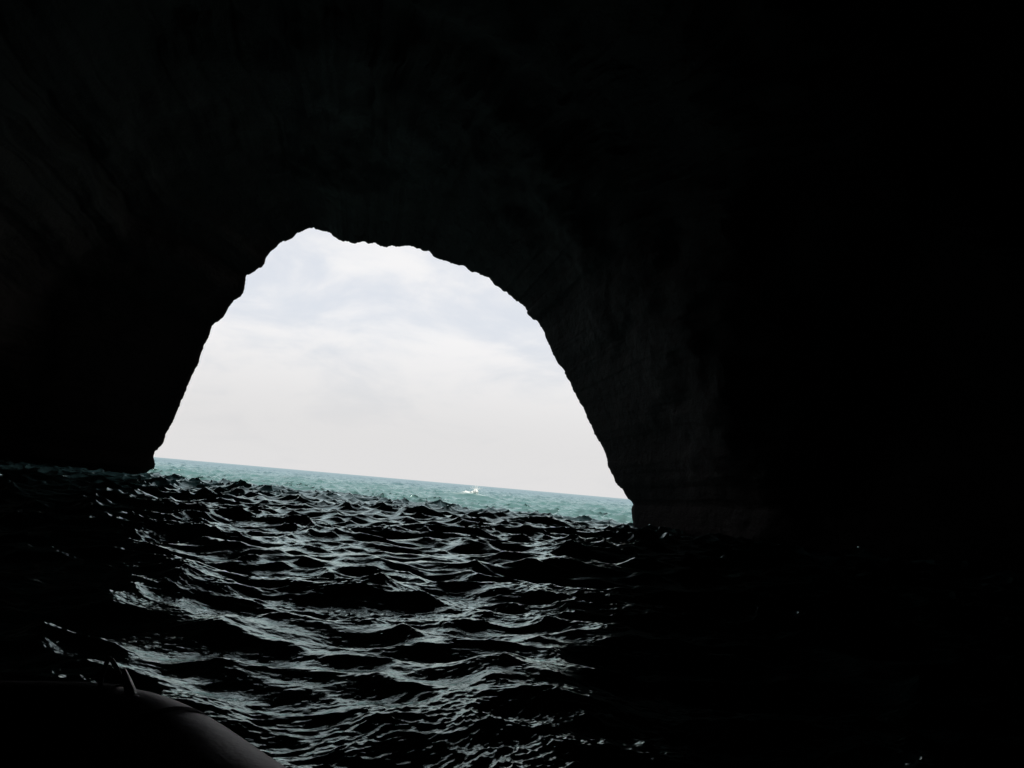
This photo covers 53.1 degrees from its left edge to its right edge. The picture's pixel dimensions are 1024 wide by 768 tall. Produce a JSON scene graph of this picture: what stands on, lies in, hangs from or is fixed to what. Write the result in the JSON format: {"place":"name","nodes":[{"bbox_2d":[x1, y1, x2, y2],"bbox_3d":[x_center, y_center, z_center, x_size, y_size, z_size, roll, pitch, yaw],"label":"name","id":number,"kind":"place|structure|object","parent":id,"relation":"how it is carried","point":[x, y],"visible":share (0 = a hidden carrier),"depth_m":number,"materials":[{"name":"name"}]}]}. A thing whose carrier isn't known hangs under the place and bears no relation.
{"place":"outdoors","nodes":[
{"label":"outdoors","id":0,"kind":"place"},
{"bbox_2d":[154,227,627,498],"label":"sky","id":1,"kind":"structure","parent":0,"point":[333,355],"materials":[{"name":"white"}]},
{"bbox_2d":[0,0,1023,572],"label":"sea cave","id":2,"kind":"structure","parent":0,"point":[754,268],"depth_m":40.87},
{"bbox_2d":[0,457,1023,767],"bbox_3d":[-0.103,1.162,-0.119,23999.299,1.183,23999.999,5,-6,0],"label":"sea","id":3,"kind":"structure","parent":0,"point":[298,619],"depth_m":9.18,"materials":[{"name":"liquid"}]},
{"bbox_2d":[0,656,286,767],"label":"inflatable boat","id":4,"kind":"object","parent":3,"relation":"on","point":[72,724],"visible":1,"depth_m":3.08,"materials":[{"name":"grey rubber"}]},
{"bbox_2d":[463,485,481,493],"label":"boat","id":5,"kind":"object","parent":3,"relation":"on","point":[475,490],"visible":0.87,"depth_m":81.39,"materials":[{"name":"white plastic"}]}
]}

